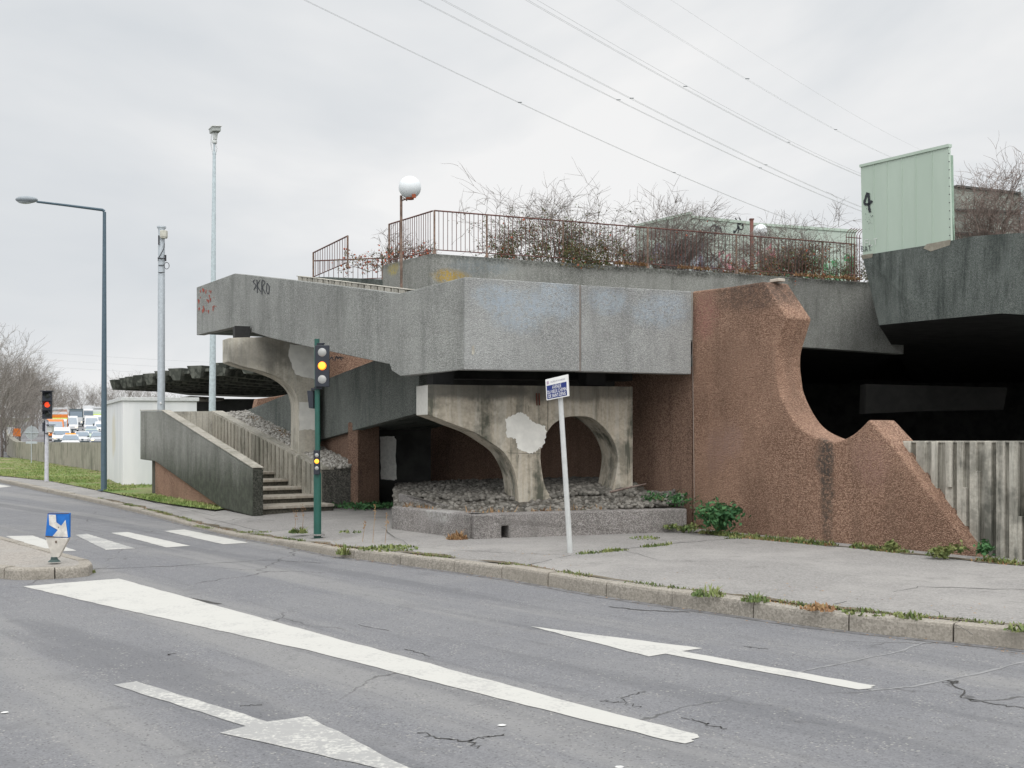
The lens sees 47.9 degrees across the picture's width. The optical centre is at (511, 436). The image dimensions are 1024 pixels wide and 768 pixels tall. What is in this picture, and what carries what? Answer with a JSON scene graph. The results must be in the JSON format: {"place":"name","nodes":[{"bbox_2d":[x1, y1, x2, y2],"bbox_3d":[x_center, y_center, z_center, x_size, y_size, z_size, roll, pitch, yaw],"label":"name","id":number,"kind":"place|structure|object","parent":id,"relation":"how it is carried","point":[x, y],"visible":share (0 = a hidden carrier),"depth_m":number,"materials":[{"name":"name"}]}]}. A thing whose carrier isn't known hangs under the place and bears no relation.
{"place":"outdoors","nodes":[
{"label":"outdoors","id":0,"kind":"place"},
{"bbox_2d":[3,417,84,456],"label":"motorway","id":1,"kind":"structure","parent":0,"point":[39,437],"depth_m":153.41,"materials":[{"name":"asphalt"}]},
{"bbox_2d":[52,407,68,426],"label":"lorry","id":2,"kind":"object","parent":1,"relation":"on","point":[64,412],"visible":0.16,"depth_m":155.84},
{"bbox_2d":[50,427,72,441],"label":"van","id":3,"kind":"object","parent":1,"relation":"on","point":[58,433],"visible":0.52,"depth_m":120.65,"materials":[{"name":"beige"}]},
{"bbox_2d":[69,409,83,425],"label":"lorry","id":4,"kind":"object","parent":1,"relation":"on","point":[76,412],"visible":0.59,"depth_m":218.69,"materials":[{"name":"beige"}]},
{"bbox_2d":[0,457,223,509],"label":"verge","id":5,"kind":"structure","parent":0,"point":[144,489],"depth_m":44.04,"materials":[{"name":"green plant"}]},
{"bbox_2d":[0,322,40,412],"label":"bare tree","id":6,"kind":"object","parent":5,"relation":"on","point":[1,344],"visible":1,"depth_m":81.05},
{"bbox_2d":[24,425,38,462],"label":"road sign","id":7,"kind":"object","parent":5,"relation":"on","point":[31,432],"visible":0.93,"depth_m":63.99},
{"bbox_2d":[6,429,100,470],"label":"retaining wall","id":8,"kind":"structure","parent":5,"relation":"on","point":[85,455],"depth_m":59.40,"materials":[{"name":"concrete"}]},
{"bbox_2d":[15,196,106,490],"bbox_3d":[-11.968,-2.383,30.913,0.482,7.807,2.623,0,0,41],"label":"street lamp","id":9,"kind":"object","parent":5,"relation":"on","point":[25,199],"visible":0.99,"depth_m":31.78,"materials":[{"name":"metal"}]},
{"bbox_2d":[107,397,198,484],"bbox_3d":[-11.999,0.170,38.100,2.274,2.760,5.753,0,0,-25],"label":"utility cabin","id":10,"kind":"object","parent":5,"relation":"on","point":[126,464],"visible":0.56,"depth_m":35.66,"materials":[{"name":"metal"}]},
{"bbox_2d":[157,226,169,409],"bbox_3d":[-10.178,-2.326,33.535,0.283,7.579,0.415,0,0,-42],"label":"equipment mast","id":11,"kind":"object","parent":5,"relation":"on","point":[162,234],"visible":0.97,"depth_m":33.51,"materials":[{"name":"metal"}]},
{"bbox_2d":[208,125,221,410],"bbox_3d":[-9.180,-3.992,35.485,0.366,11.079,0.500,0,0,-28],"label":"camera pole","id":12,"kind":"object","parent":5,"relation":"on","point":[214,130],"visible":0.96,"depth_m":35.44,"materials":[{"name":"grey metal"}]},
{"bbox_2d":[0,457,1023,767],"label":"road","id":13,"kind":"structure","parent":0,"point":[68,665],"depth_m":7.91,"materials":[{"name":"asphalt"}]},
{"bbox_2d":[0,540,78,566],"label":"traffic island","id":14,"kind":"structure","parent":13,"relation":"on","point":[14,554],"depth_m":14.46,"materials":[{"name":"concrete"}]},
{"bbox_2d":[45,513,70,561],"bbox_3d":[-5.438,1.210,13.790,0.302,0.584,0.150,0,0,0],"label":"bollard sign","id":15,"kind":"object","parent":14,"relation":"on","point":[58,531],"visible":1,"depth_m":13.77,"materials":[{"name":"white plastic"}]},
{"bbox_2d":[7,536,75,550],"bbox_3d":[-7.313,1.646,17.775,0.424,0.001,3.163,0,0,-33],"label":"crossing stripe","id":16,"kind":"object","parent":13,"relation":"on","point":[37,541],"visible":0.44,"depth_m":18.18,"materials":[{"name":"paint"}]},
{"bbox_2d":[0,536,92,579],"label":"island kerb","id":17,"kind":"structure","parent":13,"relation":"on","point":[83,568],"depth_m":13.35,"materials":[{"name":"concrete"}]},
{"bbox_2d":[77,534,131,549],"bbox_3d":[-6.517,1.646,18.067,0.416,0.001,3.021,0,0,-33],"label":"crossing stripe","id":18,"kind":"object","parent":13,"relation":"on","point":[105,544],"visible":1,"depth_m":17.68,"materials":[{"name":"paint"}]},
{"bbox_2d":[114,532,188,546],"bbox_3d":[-5.853,1.646,18.445,0.375,0.001,3.099,0,0,-35],"label":"crossing stripe","id":19,"kind":"object","parent":13,"relation":"on","point":[159,542],"visible":1,"depth_m":18.18,"materials":[{"name":"paint"}]},
{"bbox_2d":[167,529,247,543],"bbox_3d":[-5.089,1.646,18.951,0.422,0.001,3.099,0,0,-34],"label":"crossing stripe","id":20,"kind":"object","parent":13,"relation":"on","point":[207,537],"visible":1,"depth_m":18.72,"materials":[{"name":"paint"}]},
{"bbox_2d":[114,681,408,767],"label":"lane arrow","id":21,"kind":"object","parent":13,"relation":"on","point":[307,734],"visible":1,"depth_m":6.39,"materials":[{"name":"paint"}]},
{"bbox_2d":[24,579,698,742],"bbox_3d":[-2.104,1.646,9.514,1.065,0.001,9.013,0,0,-39],"label":"lane divider","id":22,"kind":"object","parent":13,"relation":"on","point":[128,595],"visible":1,"depth_m":9.24,"materials":[{"name":"paint"}]},
{"bbox_2d":[0,478,1023,648],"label":"kerb","id":23,"kind":"structure","parent":13,"relation":"on","point":[988,634],"depth_m":11.23,"materials":[{"name":"concrete"}]},
{"bbox_2d":[691,584,726,596],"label":"weed clump","id":24,"kind":"object","parent":23,"relation":"on","point":[701,593],"visible":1,"depth_m":10.82,"materials":[{"name":"green plant"}]},
{"bbox_2d":[741,591,769,602],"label":"weed clump","id":25,"kind":"object","parent":23,"relation":"on","point":[756,598],"visible":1,"depth_m":10.46,"materials":[{"name":"green plant"}]},
{"bbox_2d":[800,601,836,611],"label":"weed clump","id":26,"kind":"object","parent":23,"relation":"on","point":[821,607],"visible":1,"depth_m":9.95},
{"bbox_2d":[842,607,888,616],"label":"weed clump","id":27,"kind":"object","parent":23,"relation":"on","point":[845,611],"visible":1,"depth_m":9.75,"materials":[{"name":"green plant"}]},
{"bbox_2d":[893,610,928,619],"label":"weed clump","id":28,"kind":"object","parent":23,"relation":"on","point":[910,613],"visible":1,"depth_m":9.50,"materials":[{"name":"green plant"}]},
{"bbox_2d":[0,482,1023,651],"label":"gutter grit","id":29,"kind":"object","parent":13,"relation":"on","point":[812,627],"visible":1,"depth_m":11.91,"materials":[{"name":"gravel"}]},
{"bbox_2d":[14,501,1022,747],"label":"road crack","id":30,"kind":"object","parent":13,"relation":"on","point":[952,683],"visible":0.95,"depth_m":7.41,"materials":[{"name":"asphalt"}]},
{"bbox_2d":[532,626,874,688],"bbox_3d":[1.268,1.646,8.763,3.282,0.001,0.554,0,0,42],"label":"lane arrow","id":31,"kind":"object","parent":13,"relation":"on","point":[646,648],"visible":1,"depth_m":8.77,"materials":[{"name":"paint"}]},
{"bbox_2d":[798,642,1023,690],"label":"tar seam","id":32,"kind":"object","parent":13,"relation":"on","point":[918,684],"visible":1,"depth_m":8.14,"materials":[{"name":"asphalt"}]},
{"bbox_2d":[0,476,1023,625],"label":"pavement","id":33,"kind":"structure","parent":0,"point":[858,578],"depth_m":13.86,"materials":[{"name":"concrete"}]},
{"bbox_2d":[41,391,53,480],"bbox_3d":[-15.419,-0.004,38.247,0.383,3.009,0.410,0,0,0],"label":"traffic light","id":34,"kind":"object","parent":33,"relation":"on","point":[46,408],"visible":1,"depth_m":38.25,"materials":[{"name":"grey"}]},
{"bbox_2d":[110,363,287,411],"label":"fan canopy","id":35,"kind":"object","parent":33,"relation":"on","point":[231,381],"visible":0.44,"depth_m":55.68,"materials":[{"name":"concrete"}]},
{"bbox_2d":[140,410,350,515],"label":"staircase","id":36,"kind":"structure","parent":33,"relation":"on","point":[224,460],"depth_m":25.59,"materials":[{"name":"concrete"}]},
{"bbox_2d":[307,339,329,538],"bbox_3d":[-2.980,0.037,17.612,0.507,3.047,0.223,0,0,44],"label":"traffic light","id":37,"kind":"object","parent":33,"relation":"on","point":[322,363],"visible":1,"depth_m":17.55,"materials":[{"name":"green metal"}]},
{"bbox_2d":[320,434,347,458],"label":"retaining wall","id":38,"kind":"structure","parent":33,"relation":"on","point":[338,445],"depth_m":25.11,"materials":[{"name":"concrete"}]},
{"bbox_2d":[330,351,372,377],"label":"retaining wall","id":39,"kind":"structure","parent":33,"relation":"on","point":[340,363],"depth_m":28.55,"materials":[{"name":"concrete"}]},
{"bbox_2d":[332,500,392,510],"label":"leafy plant","id":40,"kind":"object","parent":33,"relation":"on","point":[361,506],"visible":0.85,"depth_m":23.64,"materials":[{"name":"green plant"}]},
{"bbox_2d":[358,543,417,551],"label":"weed clump","id":41,"kind":"object","parent":33,"relation":"on","point":[387,547],"visible":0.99,"depth_m":15.48,"materials":[{"name":"green plant"}]},
{"bbox_2d":[348,417,601,508],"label":"recess wall","id":42,"kind":"structure","parent":33,"relation":"on","point":[382,462],"depth_m":25.27,"materials":[{"name":"concrete"}]},
{"bbox_2d":[111,501,938,619],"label":"dead weeds","id":43,"kind":"object","parent":33,"relation":"on","point":[537,566],"visible":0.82,"depth_m":13.12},
{"bbox_2d":[392,494,686,538],"bbox_3d":[-0.276,1.288,18.462,5.523,0.624,3.022,0,0,29],"label":"planter","id":44,"kind":"object","parent":33,"relation":"on","point":[474,525],"visible":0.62,"depth_m":17.61,"materials":[{"name":"concrete"}]},
{"bbox_2d":[402,501,601,512],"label":"dead weeds","id":45,"kind":"object","parent":44,"relation":"on","point":[406,505],"visible":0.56,"depth_m":17.77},
{"bbox_2d":[393,486,643,511],"bbox_3d":[0.128,1.085,22.085,4.786,0.431,9.572,0,0,-6],"label":"mound","id":46,"kind":"object","parent":44,"relation":"in","point":[640,488],"visible":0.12,"depth_m":18.68,"materials":[{"name":"stone"}]},
{"bbox_2d":[416,371,632,501],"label":"arched pier","id":47,"kind":"structure","parent":46,"relation":"on","point":[508,427],"depth_m":18.88,"materials":[{"name":"concrete"}]},
{"bbox_2d":[392,476,684,512],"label":"cobbles","id":48,"kind":"object","parent":46,"relation":"on","point":[473,490],"visible":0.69,"depth_m":19.17,"materials":[{"name":"stone"}]},
{"bbox_2d":[646,505,684,508],"bbox_3d":[2.515,0.970,20.117,0.832,0.440,3.712,0,0,5],"label":"mound","id":49,"kind":"object","parent":46,"relation":"on","point":[680,506],"visible":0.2,"depth_m":18.83,"materials":[{"name":"stone"}]},
{"bbox_2d":[641,489,701,507],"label":"leafy plant","id":50,"kind":"object","parent":49,"relation":"on","point":[676,498],"visible":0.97,"depth_m":18.57,"materials":[{"name":"green plant"}]},
{"bbox_2d":[545,374,572,552],"bbox_3d":[0.610,0.373,14.868,0.361,2.338,0.138,0,0,0],"label":"street sign","id":51,"kind":"object","parent":33,"relation":"on","point":[557,388],"visible":1,"depth_m":14.87,"materials":[{"name":"metal"}]},
{"bbox_2d":[98,497,1021,626],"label":"kerb weeds","id":52,"kind":"object","parent":33,"relation":"on","point":[565,571],"visible":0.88,"depth_m":11.70,"materials":[{"name":"green plant"}]},
{"bbox_2d":[154,501,1023,634],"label":"weeds","id":53,"kind":"object","parent":33,"relation":"on","point":[556,554],"visible":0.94,"depth_m":14.94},
{"bbox_2d":[576,535,741,554],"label":"weeds","id":54,"kind":"object","parent":33,"relation":"on","point":[605,550],"visible":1,"depth_m":15.26,"materials":[{"name":"green plant"}]},
{"bbox_2d":[663,522,703,532],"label":"leafy plant","id":55,"kind":"object","parent":33,"relation":"on","point":[690,528],"visible":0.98,"depth_m":17.99,"materials":[{"name":"green plant"}]},
{"bbox_2d":[615,278,987,556],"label":"sculpted wall","id":56,"kind":"structure","parent":33,"relation":"on","point":[729,418],"depth_m":17.52,"materials":[{"name":"concrete"}]},
{"bbox_2d":[696,532,1022,564],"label":"wall foot soil","id":57,"kind":"structure","parent":33,"relation":"on","point":[928,554],"depth_m":14.27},
{"bbox_2d":[690,496,750,532],"bbox_3d":[3.132,1.218,17.603,0.806,0.592,0.829,0,0,-34],"label":"leafy plant","id":58,"kind":"object","parent":57,"relation":"on","point":[720,516],"visible":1,"depth_m":17.50,"materials":[{"name":"green plant"}]},
{"bbox_2d":[698,527,1023,565],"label":"wall weeds","id":59,"kind":"object","parent":57,"relation":"on","point":[725,533],"depth_m":16.00,"materials":[{"name":"green plant"}]},
{"bbox_2d":[802,355,1023,440],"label":"underpass","id":60,"kind":"object","parent":33,"relation":"on","point":[889,388],"visible":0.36,"depth_m":59.25,"materials":[{"name":"concrete"}]},
{"bbox_2d":[383,254,903,383],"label":"terrace","id":61,"kind":"structure","parent":60,"relation":"on","point":[846,340],"depth_m":33.11,"materials":[{"name":"concrete"}]},
{"bbox_2d":[316,277,382,285],"bbox_3d":[-4.426,-4.228,33.400,3.974,0.722,2.200,0,0,33],"label":"landing","id":62,"kind":"object","parent":61,"relation":"on","point":[371,281],"visible":0.14,"depth_m":31.95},
{"bbox_2d":[312,235,349,276],"bbox_3d":[-5.063,-4.889,32.000,0.120,0.897,3.235,0,0,-26],"label":"railing","id":63,"kind":"object","parent":62,"relation":"on","point":[347,262],"visible":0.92,"depth_m":31.80,"materials":[{"name":"metal"}]},
{"bbox_2d":[314,258,382,278],"bbox_3d":[-4.696,-4.734,33.261,2.155,0.767,0.116,0,0,15],"label":"railing","id":64,"kind":"object","parent":62,"relation":"on","point":[354,259],"visible":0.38,"depth_m":33.22,"materials":[{"name":"metal"}]},
{"bbox_2d":[332,223,436,277],"bbox_3d":[-3.049,-4.926,31.165,3.052,1.648,2.086,0,0,29],"label":"berry bush","id":65,"kind":"object","parent":61,"relation":"on","point":[382,256],"visible":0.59,"depth_m":31.07,"materials":[{"name":"brown plant"}]},
{"bbox_2d":[388,210,432,263],"bbox_3d":[-2.662,-5.134,30.152,0.119,1.187,2.302,0,0,-36],"label":"railing","id":66,"kind":"object","parent":61,"relation":"on","point":[412,217],"visible":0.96,"depth_m":30.12,"materials":[{"name":"metal"}]},
{"bbox_2d":[433,210,485,253],"bbox_3d":[-1.341,-5.134,29.430,1.486,1.187,0.109,0,0,-24],"label":"railing","id":67,"kind":"object","parent":61,"relation":"on","point":[434,249],"visible":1,"depth_m":29.37,"materials":[{"name":"metal"}]},
{"bbox_2d":[485,214,562,258],"bbox_3d":[0.320,-5.134,30.130,2.236,1.187,0.110,0,0,-24],"label":"railing","id":68,"kind":"object","parent":61,"relation":"on","point":[525,218],"visible":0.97,"depth_m":30.08,"materials":[{"name":"metal"}]},
{"bbox_2d":[442,156,642,269],"bbox_3d":[0.834,-5.444,31.539,5.648,3.852,5.769,0,0,0],"label":"berry bush","id":69,"kind":"object","parent":61,"relation":"on","point":[601,247],"visible":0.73,"depth_m":30.98,"materials":[{"name":"brown plant"}]},
{"bbox_2d":[561,220,647,263],"bbox_3d":[2.502,-5.134,31.048,2.618,1.187,0.110,0,0,-24],"label":"railing","id":70,"kind":"object","parent":61,"relation":"on","point":[575,222],"visible":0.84,"depth_m":30.73,"materials":[{"name":"metal"}]},
{"bbox_2d":[558,224,665,268],"bbox_3d":[3.102,-5.090,32.663,2.765,1.747,3.690,0,0,21],"label":"bare bush","id":71,"kind":"object","parent":61,"relation":"on","point":[624,253],"visible":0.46,"depth_m":32.18,"materials":[{"name":"brown plant"}]},
{"bbox_2d":[634,212,692,270],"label":"noise barrier","id":72,"kind":"object","parent":61,"relation":"on","point":[665,220],"visible":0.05,"depth_m":40.96,"materials":[{"name":"metal"}]},
{"bbox_2d":[577,180,779,282],"bbox_3d":[4.791,-5.711,33.495,5.875,3.386,4.838,0,0,0],"label":"bare bush","id":73,"kind":"object","parent":61,"relation":"on","point":[676,254],"visible":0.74,"depth_m":32.76,"materials":[{"name":"plant"}]},
{"bbox_2d":[646,227,735,269],"bbox_3d":[5.003,-5.134,32.101,2.927,1.187,0.110,0,0,-24],"label":"railing","id":74,"kind":"object","parent":61,"relation":"on","point":[666,229],"visible":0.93,"depth_m":32.00,"materials":[{"name":"metal"}]},
{"bbox_2d":[691,216,749,274],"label":"noise barrier","id":75,"kind":"object","parent":61,"relation":"on","point":[739,226],"visible":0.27,"depth_m":40.71,"materials":[{"name":"metal"}]},
{"bbox_2d":[679,241,771,275],"bbox_3d":[6.328,-4.945,34.417,3.186,1.790,2.610,0,0,0],"label":"bare bush","id":76,"kind":"object","parent":61,"relation":"on","point":[738,266],"visible":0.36,"depth_m":34.18,"materials":[{"name":"brown plant"}]},
{"bbox_2d":[615,259,862,279],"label":"edge weeds","id":77,"kind":"object","parent":61,"relation":"on","point":[748,271],"visible":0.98,"depth_m":32.44,"materials":[{"name":"plant"}]},
{"bbox_2d":[735,234,821,275],"bbox_3d":[7.701,-5.134,33.236,3.046,1.187,0.110,0,0,-23],"label":"railing","id":78,"kind":"object","parent":61,"relation":"on","point":[764,237],"visible":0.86,"depth_m":33.18,"materials":[{"name":"metal"}]},
{"bbox_2d":[709,193,860,284],"bbox_3d":[7.819,-5.587,34.854,5.192,3.208,4.049,0,0,0],"label":"berry bush","id":79,"kind":"object","parent":61,"relation":"on","point":[792,261],"visible":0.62,"depth_m":34.26,"materials":[{"name":"brown plant"}]},
{"bbox_2d":[753,223,856,280],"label":"noise barrier","id":80,"kind":"object","parent":61,"relation":"on","point":[835,233],"visible":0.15,"depth_m":43.85,"materials":[{"name":"metal"}]},
{"bbox_2d":[821,241,855,281],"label":"railing","id":81,"kind":"object","parent":61,"relation":"on","point":[833,258],"visible":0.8,"depth_m":33.95,"materials":[{"name":"metal"}]},
{"bbox_2d":[810,244,868,282],"bbox_3d":[10.059,-5.102,35.078,2.694,1.740,2.464,0,0,0],"label":"bare bush","id":82,"kind":"object","parent":61,"relation":"on","point":[836,270],"visible":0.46,"depth_m":34.93,"materials":[{"name":"brown plant"}]},
{"bbox_2d":[846,228,861,281],"bbox_3d":[10.197,-5.380,34.181,0.671,1.579,0.088,0,0,-23],"label":"spiked fence","id":83,"kind":"object","parent":61,"relation":"on","point":[854,237],"visible":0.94,"depth_m":34.19,"materials":[{"name":"metal"}]},
{"bbox_2d":[861,233,1023,382],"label":"concrete canopy","id":84,"kind":"object","parent":60,"relation":"on","point":[949,311],"visible":0.98,"depth_m":27.61,"materials":[{"name":"concrete"}]},
{"bbox_2d":[859,144,954,254],"bbox_3d":[9.748,-5.683,28.186,0.538,2.444,2.835,0,0,-29],"label":"green hoarding","id":85,"kind":"object","parent":84,"relation":"on","point":[907,199],"visible":0.92,"depth_m":27.95,"materials":[{"name":"metal"}]},
{"bbox_2d":[954,141,1023,239],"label":"bare bush","id":86,"kind":"object","parent":84,"relation":"on","point":[990,216],"visible":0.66,"depth_m":28.52,"materials":[{"name":"plant"}]},
{"bbox_2d":[924,539,969,558],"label":"leafy plant","id":87,"kind":"object","parent":33,"relation":"on","point":[944,553],"visible":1,"depth_m":14.11,"materials":[{"name":"green plant"}]},
{"bbox_2d":[903,441,1023,559],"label":"ribbed wall","id":88,"kind":"structure","parent":33,"relation":"on","point":[980,484],"depth_m":14.60,"materials":[{"name":"concrete"}]},
{"bbox_2d":[973,538,996,557],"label":"leafy plant","id":89,"kind":"object","parent":33,"relation":"on","point":[984,547],"visible":0.96,"depth_m":14.11,"materials":[{"name":"green plant"}]},
{"bbox_2d":[0,0,1023,417],"label":"sky","id":90,"kind":"structure","parent":0,"point":[109,105],"materials":[{"name":"grey"}]},
{"bbox_2d":[306,0,786,218],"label":"power line","id":91,"kind":"object","parent":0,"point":[538,111],"visible":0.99,"depth_m":102.77,"materials":[{"name":"metal"}]},
{"bbox_2d":[419,0,861,211],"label":"power line","id":92,"kind":"object","parent":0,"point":[623,102],"visible":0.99,"depth_m":100.06,"materials":[{"name":"metal"}]},
{"bbox_2d":[442,0,861,207],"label":"power line","id":93,"kind":"object","parent":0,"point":[643,104],"visible":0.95,"depth_m":104.04,"materials":[{"name":"metal"}]},
{"bbox_2d":[526,0,860,175],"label":"power line","id":94,"kind":"object","parent":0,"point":[693,89],"visible":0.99,"depth_m":101.75,"materials":[{"name":"metal"}]},
{"bbox_2d":[621,1,886,155],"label":"power line","id":95,"kind":"object","parent":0,"point":[749,81],"visible":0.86,"depth_m":99.92,"materials":[{"name":"metal"}]},
{"bbox_3d":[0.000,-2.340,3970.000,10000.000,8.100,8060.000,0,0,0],"label":"ground","id":96,"kind":"structure","parent":0,"visible":0},
{"bbox_2d":[0,354,43,451],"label":"bare tree","id":97,"kind":"object","parent":96,"relation":"on","point":[6,418],"visible":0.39,"depth_m":104.16,"materials":[{"name":"plant"}]},
{"bbox_2d":[0,353,56,440],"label":"bare tree","id":98,"kind":"object","parent":96,"relation":"on","point":[19,439],"visible":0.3,"depth_m":127.29,"materials":[{"name":"plant"}]},
{"bbox_2d":[0,354,63,438],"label":"bare tree","id":99,"kind":"object","parent":96,"relation":"on","point":[27,423],"visible":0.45,"depth_m":112.85,"materials":[{"name":"plant"}]},
{"bbox_2d":[0,331,65,432],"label":"bare tree","id":100,"kind":"object","parent":96,"relation":"on","point":[4,370],"visible":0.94,"depth_m":84.81,"materials":[{"name":"plant"}]},
{"bbox_2d":[0,323,69,456],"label":"bare tree","id":101,"kind":"object","parent":96,"relation":"on","point":[2,439],"visible":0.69,"depth_m":89.89,"materials":[{"name":"plant"}]},
{"bbox_2d":[12,362,71,427],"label":"bare tree","id":102,"kind":"object","parent":96,"relation":"on","point":[33,416],"visible":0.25,"depth_m":150.04,"materials":[{"name":"plant"}]},
{"bbox_2d":[954,185,1023,238],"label":"metal shed","id":103,"kind":"structure","parent":96,"relation":"on","point":[967,197],"depth_m":31.25,"materials":[{"name":"metal"}]},
{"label":"pebble bed","id":104,"kind":"structure","parent":0,"visible":0},
{"bbox_2d":[223,326,314,453],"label":"arched pier","id":105,"kind":"structure","parent":104,"relation":"on","point":[289,367],"depth_m":25.14,"materials":[{"name":"concrete"}]},
{"bbox_2d":[197,273,691,385],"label":"footbridge ramp","id":106,"kind":"structure","parent":105,"relation":"on","point":[474,331],"depth_m":18.42,"materials":[{"name":"concrete"}]},
{"bbox_2d":[247,361,443,440],"bbox_3d":[-3.511,-0.540,26.454,2.059,2.384,10.765,0,0,-30],"label":"stair flight","id":107,"kind":"object","parent":106,"relation":"attached to","point":[381,395],"visible":0.35,"depth_m":23.86,"materials":[{"name":"concrete"}]},
{"bbox_2d":[399,176,420,287],"bbox_3d":[-2.137,-3.860,24.100,0.470,3.160,0.470,0,0,0],"label":"globe lamp","id":108,"kind":"object","parent":106,"relation":"on","point":[409,187],"visible":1,"depth_m":24.01,"materials":[{"name":"glass"}]},
{"bbox_2d":[225,410,351,468],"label":"pebbles","id":109,"kind":"object","parent":104,"relation":"on","point":[328,458],"visible":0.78,"depth_m":27.21,"materials":[{"name":"gravel"}]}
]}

